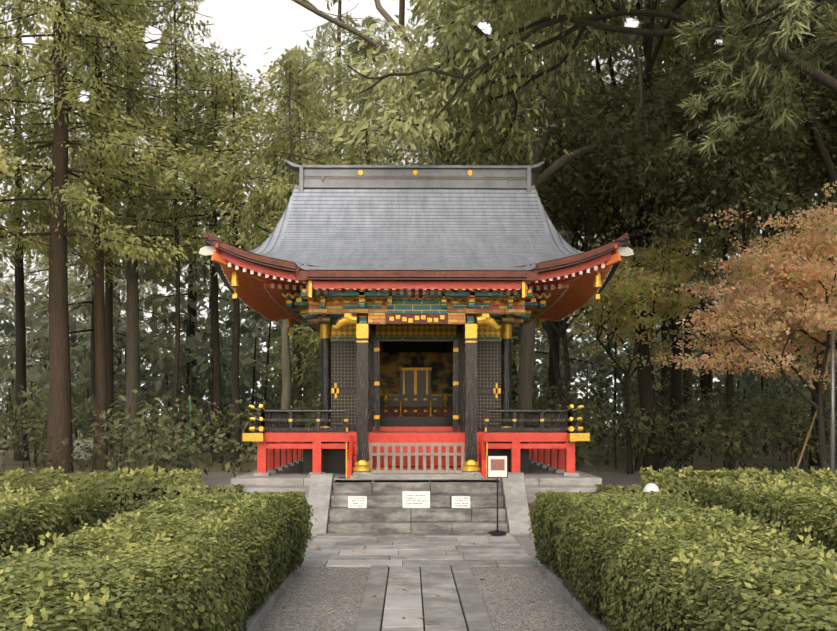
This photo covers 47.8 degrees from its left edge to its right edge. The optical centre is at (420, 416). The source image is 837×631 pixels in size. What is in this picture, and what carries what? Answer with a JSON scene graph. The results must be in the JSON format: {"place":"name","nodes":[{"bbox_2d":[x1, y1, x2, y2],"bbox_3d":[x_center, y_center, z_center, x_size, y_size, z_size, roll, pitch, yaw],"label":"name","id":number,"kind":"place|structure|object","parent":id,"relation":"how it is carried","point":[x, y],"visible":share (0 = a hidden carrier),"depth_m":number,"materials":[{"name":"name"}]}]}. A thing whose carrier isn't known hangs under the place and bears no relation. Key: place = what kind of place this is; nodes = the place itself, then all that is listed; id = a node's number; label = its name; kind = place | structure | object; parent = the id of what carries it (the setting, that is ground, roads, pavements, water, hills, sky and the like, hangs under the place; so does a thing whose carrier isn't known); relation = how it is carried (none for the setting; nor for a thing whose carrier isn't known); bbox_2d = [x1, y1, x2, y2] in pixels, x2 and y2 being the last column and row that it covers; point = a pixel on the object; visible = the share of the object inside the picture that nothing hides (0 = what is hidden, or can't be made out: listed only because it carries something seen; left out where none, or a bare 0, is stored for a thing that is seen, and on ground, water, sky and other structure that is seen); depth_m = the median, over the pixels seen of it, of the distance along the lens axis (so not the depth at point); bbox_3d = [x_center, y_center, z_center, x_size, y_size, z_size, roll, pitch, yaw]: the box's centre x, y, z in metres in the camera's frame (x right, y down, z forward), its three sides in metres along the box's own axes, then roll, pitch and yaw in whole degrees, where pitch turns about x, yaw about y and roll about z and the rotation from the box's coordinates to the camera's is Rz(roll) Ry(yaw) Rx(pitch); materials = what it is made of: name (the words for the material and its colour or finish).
{"place":"outdoors","nodes":[
{"label":"outdoors","id":0,"kind":"place"},
{"bbox_2d":[49,472,719,630],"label":"gravel court","id":1,"kind":"object","parent":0,"point":[310,596],"depth_m":9.09,"materials":[{"name":"grey gravel"}]},
{"bbox_2d":[0,122,19,210],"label":"tree","id":2,"kind":"object","parent":1,"relation":"on","point":[3,166],"visible":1,"depth_m":14.40,"materials":[{"name":"green plant"}]},
{"bbox_2d":[0,480,110,596],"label":"hedge","id":3,"kind":"object","parent":1,"relation":"on","point":[58,511],"visible":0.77,"depth_m":9.49,"materials":[{"name":"green plant"}]},
{"bbox_2d":[0,464,244,521],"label":"hedge","id":4,"kind":"object","parent":1,"relation":"on","point":[131,497],"visible":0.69,"depth_m":14.73,"materials":[{"name":"green plant"}]},
{"bbox_2d":[0,484,316,630],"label":"hedge","id":5,"kind":"object","parent":1,"relation":"on","point":[209,561],"visible":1,"depth_m":5.76,"materials":[{"name":"green plant"}]},
{"bbox_2d":[282,536,553,623],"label":"fallen leaves","id":6,"kind":"object","parent":1,"relation":"on","point":[404,589],"visible":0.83,"depth_m":9.44,"materials":[{"name":"plant"}]},
{"bbox_2d":[300,536,536,630],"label":"paving slabs","id":7,"kind":"structure","parent":1,"relation":"on","point":[434,562],"depth_m":11.11,"materials":[{"name":"stone"}]},
{"bbox_2d":[306,473,531,533],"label":"step cheeks","id":8,"kind":"object","parent":1,"relation":"on","point":[515,507],"visible":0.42,"depth_m":14.22,"materials":[{"name":"grey stone"}]},
{"bbox_2d":[309,480,533,537],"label":"stone steps","id":9,"kind":"structure","parent":1,"relation":"on","point":[384,513],"depth_m":14.08,"materials":[{"name":"grey stone"}]},
{"bbox_2d":[348,496,366,507],"bbox_3d":[-0.958,1.292,14.323,0.280,0.173,0.052,0,0,-1],"label":"sign","id":10,"kind":"object","parent":9,"relation":"on","point":[357,501],"visible":0.93,"depth_m":14.32,"materials":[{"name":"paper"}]},
{"bbox_2d":[402,491,429,507],"bbox_3d":[-0.069,1.255,14.334,0.420,0.248,0.052,0,0,-1],"label":"sign","id":11,"kind":"object","parent":9,"relation":"on","point":[415,499],"visible":0.96,"depth_m":14.33,"materials":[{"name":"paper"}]},
{"bbox_2d":[452,496,469,507],"bbox_3d":[0.612,1.292,14.342,0.280,0.173,0.052,0,0,-1],"label":"sign","id":12,"kind":"object","parent":9,"relation":"on","point":[460,501],"visible":0.93,"depth_m":14.34,"materials":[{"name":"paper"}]},
{"bbox_2d":[487,455,507,534],"bbox_3d":[1.109,1.119,13.653,0.256,1.135,0.260,0,0,-42],"label":"notice stand","id":13,"kind":"object","parent":9,"relation":"on","point":[497,466],"visible":1,"depth_m":13.63,"materials":[{"name":"white"}]},
{"bbox_2d":[355,565,493,630],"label":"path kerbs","id":14,"kind":"structure","parent":1,"relation":"on","point":[477,618],"depth_m":8.75,"materials":[{"name":"stone"}]},
{"bbox_2d":[239,563,609,630],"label":"bed edging","id":15,"kind":"object","parent":1,"relation":"on","point":[254,622],"visible":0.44,"depth_m":8.44,"materials":[{"name":"stone"}]},
{"bbox_2d":[364,539,497,630],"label":"paving joints","id":16,"kind":"object","parent":1,"relation":"on","point":[421,597],"visible":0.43,"depth_m":8.97,"materials":[{"name":"grey concrete"}]},
{"bbox_2d":[528,503,541,523],"bbox_3d":[-0.112,1.571,19.790,6.440,0.340,9.040,0,0,-1],"label":"podium footing","id":17,"kind":"object","parent":1,"relation":"on","point":[529,505],"depth_m":15.29,"materials":[{"name":"stone"}]},
{"bbox_2d":[218,462,615,502],"bbox_3d":[-0.109,1.381,19.540,6.440,0.720,9.540,0,0,-1],"label":"stone podium","id":18,"kind":"object","parent":17,"relation":"on","point":[296,478],"visible":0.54,"depth_m":15.74,"materials":[{"name":"stone"}]},
{"bbox_2d":[242,289,589,479],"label":"shrine building","id":19,"kind":"structure","parent":18,"relation":"on","point":[416,386],"depth_m":16.66,"materials":[{"name":"black paint"}]},
{"bbox_2d":[205,185,627,291],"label":"hall roof","id":20,"kind":"structure","parent":19,"relation":"on","point":[410,229],"depth_m":18.31,"materials":[{"name":"grey metal"}]},
{"bbox_2d":[286,160,543,191],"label":"roof ridge","id":21,"kind":"structure","parent":20,"relation":"on","point":[422,176],"depth_m":19.83,"materials":[{"name":"grey metal"}]},
{"bbox_2d":[199,232,633,335],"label":"roof eaves","id":22,"kind":"object","parent":19,"relation":"attached to","point":[258,287],"visible":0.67,"depth_m":15.75,"materials":[{"name":"red wood"}]},
{"bbox_2d":[292,0,836,427],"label":"oak","id":23,"kind":"object","parent":1,"relation":"on","point":[526,367],"visible":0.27,"depth_m":30.20,"materials":[{"name":"plant"}]},
{"bbox_2d":[380,61,835,409],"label":"evergreen","id":24,"kind":"object","parent":1,"relation":"on","point":[722,177],"visible":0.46,"depth_m":26.19,"materials":[{"name":"green plant"}]},
{"bbox_2d":[566,223,730,473],"bbox_3d":[6.494,-2.026,28.317,5.332,7.548,9.258,0,0,18],"label":"maple","id":25,"kind":"object","parent":1,"relation":"on","point":[649,282],"visible":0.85,"depth_m":27.08,"materials":[{"name":"green plant"}]},
{"bbox_2d":[643,483,659,491],"bbox_3d":[2.652,1.251,10.861,0.200,0.980,0.200,0,0,-1],"label":"garden lamp","id":26,"kind":"object","parent":1,"relation":"on","point":[650,487],"visible":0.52,"depth_m":10.80,"materials":[{"name":"white plastic"}]},
{"bbox_2d":[528,487,836,630],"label":"hedge","id":27,"kind":"object","parent":1,"relation":"on","point":[651,560],"visible":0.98,"depth_m":6.05,"materials":[{"name":"green plant"}]},
{"bbox_2d":[595,465,836,512],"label":"hedge","id":28,"kind":"object","parent":1,"relation":"on","point":[684,476],"visible":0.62,"depth_m":14.90,"materials":[{"name":"green plant"}]},
{"bbox_2d":[651,200,836,486],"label":"maple","id":29,"kind":"object","parent":1,"relation":"on","point":[787,268],"visible":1,"depth_m":20.02,"materials":[{"name":"orange plant"}]},
{"bbox_2d":[693,473,836,562],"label":"hedge","id":30,"kind":"object","parent":1,"relation":"on","point":[767,502],"visible":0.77,"depth_m":10.06,"materials":[{"name":"green plant"}]},
{"bbox_2d":[793,387,824,474],"bbox_3d":[8.574,0.542,21.009,1.121,2.420,0.052,0,0,-22],"label":"support pole","id":31,"kind":"object","parent":1,"relation":"on","point":[806,440],"visible":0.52,"depth_m":21.00,"materials":[{"name":"brown wood"}]},
{"bbox_2d":[830,320,834,472],"bbox_3d":[8.638,-0.159,19.811,0.090,3.800,0.086,0,0,-1],"label":"steel pole","id":32,"kind":"object","parent":1,"relation":"on","point":[832,423],"visible":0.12,"depth_m":19.78,"materials":[{"name":"grey metal"}]},
{"bbox_2d":[0,0,834,420],"bbox_3d":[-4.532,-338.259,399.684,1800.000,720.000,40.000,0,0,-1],"label":"sky","id":33,"kind":"structure","parent":0,"point":[252,30],"depth_m":408.69,"materials":[{"name":"white"}]},
{"bbox_2d":[0,421,836,487],"bbox_3d":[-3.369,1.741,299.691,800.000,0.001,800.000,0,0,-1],"label":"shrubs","id":34,"kind":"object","parent":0,"point":[9,463],"depth_m":35.29,"materials":[{"name":"green plant"}]},
{"bbox_2d":[0,227,35,354],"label":"cedar","id":35,"kind":"object","parent":34,"relation":"on","point":[4,294],"visible":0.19,"depth_m":64.96,"materials":[{"name":"green plant"}]},
{"bbox_2d":[0,184,38,358],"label":"cedar","id":36,"kind":"object","parent":34,"relation":"on","point":[6,270],"visible":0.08,"depth_m":74.95,"materials":[{"name":"green plant"}]},
{"bbox_2d":[0,19,48,327],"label":"cedar","id":37,"kind":"object","parent":34,"relation":"on","point":[8,290],"visible":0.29,"depth_m":48.98,"materials":[{"name":"green plant"}]},
{"bbox_2d":[0,6,95,266],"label":"cedar","id":38,"kind":"object","parent":34,"relation":"on","point":[23,246],"visible":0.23,"depth_m":33.68,"materials":[{"name":"green plant"}]},
{"bbox_2d":[0,0,109,460],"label":"cedar","id":39,"kind":"object","parent":34,"relation":"on","point":[20,361],"visible":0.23,"depth_m":37.23,"materials":[{"name":"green plant"}]},
{"bbox_2d":[0,38,113,277],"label":"cedar","id":40,"kind":"object","parent":34,"relation":"on","point":[32,240],"visible":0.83,"depth_m":28.31,"materials":[{"name":"green plant"}]},
{"bbox_2d":[0,116,125,382],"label":"cedar","id":41,"kind":"object","parent":34,"relation":"on","point":[28,266],"depth_m":65.43,"materials":[{"name":"green plant"}]},
{"bbox_2d":[0,438,154,460],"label":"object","id":42,"kind":"object","parent":34,"relation":"on","point":[109,451],"visible":0.21,"depth_m":37.54,"materials":[{"name":"brown wood"}]},
{"bbox_2d":[73,439,92,458],"bbox_3d":[-12.073,1.266,33.601,1.000,0.950,0.060,0,0,-1],"label":"notice board","id":43,"kind":"object","parent":34,"relation":"on","point":[82,454],"visible":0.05,"depth_m":33.57,"materials":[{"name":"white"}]},
{"bbox_2d":[36,150,143,437],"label":"cedar","id":44,"kind":"object","parent":34,"relation":"on","point":[71,274],"visible":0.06,"depth_m":75.48,"materials":[{"name":"green plant"}]},
{"bbox_2d":[14,11,187,444],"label":"cedar","id":45,"kind":"object","parent":34,"relation":"on","point":[116,290],"visible":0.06,"depth_m":57.77,"materials":[{"name":"green plant"}]},
{"bbox_2d":[0,0,207,437],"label":"cedar","id":46,"kind":"object","parent":34,"relation":"on","point":[41,342],"visible":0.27,"depth_m":43.43,"materials":[{"name":"green plant"}]},
{"bbox_2d":[0,0,208,469],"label":"cedar","id":47,"kind":"object","parent":34,"relation":"on","point":[100,349],"visible":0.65,"depth_m":31.01,"materials":[{"name":"green plant"}]},
{"bbox_2d":[0,0,230,456],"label":"cedar","id":48,"kind":"object","parent":34,"relation":"on","point":[109,331],"visible":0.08,"depth_m":39.50,"materials":[{"name":"green plant"}]},
{"bbox_2d":[0,0,238,472],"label":"cedar","id":49,"kind":"object","parent":34,"relation":"on","point":[59,426],"visible":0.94,"depth_m":29.38,"materials":[{"name":"green plant"}]},
{"bbox_2d":[0,0,274,465],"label":"cedar","id":50,"kind":"object","parent":34,"relation":"on","point":[132,360],"visible":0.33,"depth_m":33.91,"materials":[{"name":"green plant"}]},
{"bbox_2d":[86,90,208,429],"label":"cedar","id":51,"kind":"object","parent":34,"relation":"on","point":[142,287],"visible":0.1,"depth_m":75.68,"materials":[{"name":"green plant"}]},
{"bbox_2d":[69,0,278,466],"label":"cedar","id":52,"kind":"object","parent":34,"relation":"on","point":[177,315],"visible":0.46,"depth_m":32.45,"materials":[{"name":"green plant"}]},
{"bbox_2d":[86,41,287,462],"bbox_3d":[-7.473,-6.195,35.054,9.895,15.875,8.497,0,0,-1],"label":"cedar","id":53,"kind":"object","parent":34,"relation":"on","point":[216,364],"visible":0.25,"depth_m":35.40,"materials":[{"name":"green plant"}]},
{"bbox_2d":[189,399,190,465],"bbox_3d":[-7.227,0.541,29.628,0.055,2.400,0.055,0,0,22],"label":"green post","id":54,"kind":"object","parent":34,"relation":"on","point":[189,425],"visible":0.33,"depth_m":29.60,"materials":[{"name":"green paint"}]},
{"bbox_2d":[104,46,301,448],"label":"cedar","id":55,"kind":"object","parent":34,"relation":"on","point":[149,299],"visible":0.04,"depth_m":47.98,"materials":[{"name":"green plant"}]},
{"bbox_2d":[108,45,298,465],"bbox_3d":[-6.443,-5.709,33.513,8.471,14.927,7.430,0,0,-1],"label":"cedar","id":56,"kind":"object","parent":34,"relation":"on","point":[235,391],"visible":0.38,"depth_m":33.44,"materials":[{"name":"green plant"}]},
{"bbox_2d":[138,46,272,453],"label":"cedar","id":57,"kind":"object","parent":34,"relation":"on","point":[195,259],"visible":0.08,"depth_m":43.36,"materials":[{"name":"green plant"}]},
{"bbox_2d":[139,51,277,424],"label":"cedar","id":58,"kind":"object","parent":34,"relation":"on","point":[185,292],"visible":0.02,"depth_m":60.17,"materials":[{"name":"green plant"}]},
{"bbox_2d":[201,111,296,404],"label":"cedar","id":59,"kind":"object","parent":34,"relation":"on","point":[261,240],"visible":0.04,"depth_m":77.91,"materials":[{"name":"green plant"}]},
{"bbox_2d":[183,45,339,408],"bbox_3d":[-4.910,-6.929,39.628,9.711,17.342,8.841,0,0,-1],"label":"cedar","id":60,"kind":"object","parent":34,"relation":"on","point":[296,390],"visible":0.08,"depth_m":39.42,"materials":[{"name":"green plant"}]},
{"bbox_2d":[157,45,370,408],"bbox_3d":[-3.678,-4.417,26.763,6.743,12.341,5.932,0,0,-45],"label":"cedar","id":61,"kind":"object","parent":34,"relation":"on","point":[277,155],"visible":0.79,"depth_m":26.60,"materials":[{"name":"green plant"}]},
{"bbox_2d":[228,46,332,355],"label":"cedar","id":62,"kind":"object","parent":34,"relation":"on","point":[274,70],"visible":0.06,"depth_m":45.22,"materials":[{"name":"green plant"}]},
{"bbox_2d":[230,47,333,418],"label":"cedar","id":63,"kind":"object","parent":34,"relation":"on","point":[273,346],"visible":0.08,"depth_m":58.18,"materials":[{"name":"green plant"}]},
{"bbox_2d":[219,0,396,323],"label":"cedar","id":64,"kind":"object","parent":34,"relation":"on","point":[255,316],"visible":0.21,"depth_m":46.49,"materials":[{"name":"green plant"}]},
{"bbox_2d":[360,109,406,164],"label":"cedar","id":65,"kind":"object","parent":34,"relation":"on","point":[387,150],"visible":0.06,"depth_m":78.61,"materials":[{"name":"green plant"}]},
{"bbox_2d":[255,14,519,391],"bbox_3d":[-0.815,-6.723,35.487,9.390,16.936,9.864,0,0,-20],"label":"cedar","id":66,"kind":"object","parent":34,"relation":"on","point":[359,150],"visible":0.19,"depth_m":35.45,"materials":[{"name":"green plant"}]},
{"bbox_2d":[0,369,836,484],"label":"understory shrubs","id":67,"kind":"object","parent":34,"relation":"on","point":[790,430],"visible":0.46,"depth_m":29.94,"materials":[{"name":"green plant"}]},
{"bbox_2d":[0,219,836,453],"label":"thicket","id":68,"kind":"object","parent":34,"relation":"on","point":[37,375],"visible":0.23,"depth_m":47.42,"materials":[{"name":"green plant"}]},
{"bbox_2d":[376,0,495,164],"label":"cedar","id":69,"kind":"object","parent":34,"relation":"on","point":[435,43],"visible":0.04,"depth_m":41.79,"materials":[{"name":"green plant"}]},
{"bbox_2d":[316,0,573,353],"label":"cedar","id":70,"kind":"object","parent":34,"relation":"on","point":[570,345],"depth_m":46.23,"materials":[{"name":"green plant"}]},
{"bbox_2d":[416,1,595,356],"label":"cedar","id":71,"kind":"object","parent":34,"relation":"on","point":[540,71],"visible":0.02,"depth_m":35.84,"materials":[{"name":"green plant"}]},
{"bbox_2d":[381,53,709,466],"bbox_3d":[5.797,-5.266,33.042,9.277,14.054,14.701,0,0,42],"label":"evergreen","id":72,"kind":"object","parent":34,"relation":"on","point":[550,334],"visible":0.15,"depth_m":31.19,"materials":[{"name":"green plant"}]},
{"bbox_2d":[517,187,587,386],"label":"cedar","id":73,"kind":"object","parent":34,"relation":"on","point":[566,334],"visible":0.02,"depth_m":70.92,"materials":[{"name":"green plant"}]},
{"bbox_2d":[508,79,609,378],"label":"cedar","id":74,"kind":"object","parent":34,"relation":"on","point":[546,351],"depth_m":58.83,"materials":[{"name":"green plant"}]},
{"bbox_2d":[287,0,836,166],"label":"tree","id":75,"kind":"object","parent":34,"relation":"on","point":[475,87],"visible":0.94,"depth_m":19.63,"materials":[{"name":"green plant"}]},
{"bbox_2d":[666,0,836,158],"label":"pine bough","id":76,"kind":"object","parent":75,"relation":"attached to","point":[800,18],"visible":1,"depth_m":11.98,"materials":[{"name":"green plant"}]},
{"bbox_2d":[505,19,623,409],"bbox_3d":[6.291,-10.476,40.191,9.570,24.449,9.322,0,0,-1],"label":"cedar","id":77,"kind":"object","parent":34,"relation":"on","point":[551,381],"visible":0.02,"depth_m":39.68,"materials":[{"name":"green plant"}]},
{"bbox_2d":[489,2,656,405],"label":"cedar","id":78,"kind":"object","parent":34,"relation":"on","point":[607,366],"depth_m":47.15,"materials":[{"name":"green plant"}]},
{"bbox_2d":[534,53,633,441],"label":"cedar","id":79,"kind":"object","parent":34,"relation":"on","point":[605,82],"depth_m":64.38,"materials":[{"name":"green plant"}]},
{"bbox_2d":[451,0,762,471],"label":"oak","id":80,"kind":"object","parent":34,"relation":"on","point":[646,394],"visible":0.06,"depth_m":29.94,"materials":[{"name":"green plant"}]},
{"bbox_2d":[578,225,683,408],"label":"cedar","id":81,"kind":"object","parent":34,"relation":"on","point":[632,311],"depth_m":70.79,"materials":[{"name":"green plant"}]},
{"bbox_2d":[547,0,725,416],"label":"cedar","id":82,"kind":"object","parent":34,"relation":"on","point":[619,68],"visible":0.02,"depth_m":34.58,"materials":[{"name":"green plant"}]},
{"bbox_2d":[542,1,765,453],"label":"cedar","id":83,"kind":"object","parent":34,"relation":"on","point":[665,370],"depth_m":43.63,"materials":[{"name":"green plant"}]},
{"bbox_2d":[486,22,836,468],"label":"evergreen","id":84,"kind":"object","parent":34,"relation":"on","point":[729,386],"visible":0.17,"depth_m":27.06,"materials":[{"name":"green plant"}]},
{"bbox_2d":[579,0,762,456],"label":"cedar","id":85,"kind":"object","parent":34,"relation":"on","point":[688,374],"visible":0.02,"depth_m":40.64,"materials":[{"name":"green plant"}]},
{"bbox_2d":[580,0,772,460],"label":"cedar","id":86,"kind":"object","parent":34,"relation":"on","point":[676,386],"visible":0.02,"depth_m":37.70,"materials":[{"name":"green plant"}]},
{"bbox_2d":[571,3,830,452],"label":"cedar","id":87,"kind":"object","parent":34,"relation":"on","point":[706,380],"depth_m":46.10,"materials":[{"name":"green plant"}]},
{"bbox_2d":[571,0,836,314],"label":"evergreen","id":88,"kind":"object","parent":34,"relation":"on","point":[682,89],"visible":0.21,"depth_m":26.22,"materials":[{"name":"green plant"}]},
{"bbox_2d":[616,45,836,246],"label":"evergreen","id":89,"kind":"object","parent":34,"relation":"on","point":[753,215],"visible":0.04,"depth_m":28.81,"materials":[{"name":"green plant"}]},
{"bbox_2d":[682,200,812,445],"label":"cedar","id":90,"kind":"object","parent":34,"relation":"on","point":[809,365],"visible":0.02,"depth_m":53.87,"materials":[{"name":"green plant"}]},
{"bbox_2d":[668,0,836,263],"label":"oak","id":91,"kind":"object","parent":34,"relation":"on","point":[821,148],"visible":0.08,"depth_m":24.83,"materials":[{"name":"green plant"}]},
{"bbox_2d":[674,0,835,465],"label":"cedar","id":92,"kind":"object","parent":34,"relation":"on","point":[813,409],"visible":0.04,"depth_m":33.69,"materials":[{"name":"green plant"}]},
{"bbox_2d":[684,0,825,129],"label":"tree","id":93,"kind":"object","parent":34,"relation":"on","point":[726,9],"visible":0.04,"depth_m":36.89,"materials":[{"name":"green plant"}]},
{"bbox_2d":[698,160,835,450],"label":"cedar","id":94,"kind":"object","parent":34,"relation":"on","point":[798,356],"depth_m":48.48,"materials":[{"name":"green plant"}]},
{"bbox_2d":[705,181,836,389],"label":"maple","id":95,"kind":"object","parent":34,"relation":"on","point":[791,327],"visible":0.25,"depth_m":22.29,"materials":[{"name":"orange plant"}]},
{"bbox_2d":[684,149,741,381],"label":"cedar","id":96,"kind":"object","parent":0,"point":[699,294],"depth_m":77.96,"materials":[{"name":"green plant"}]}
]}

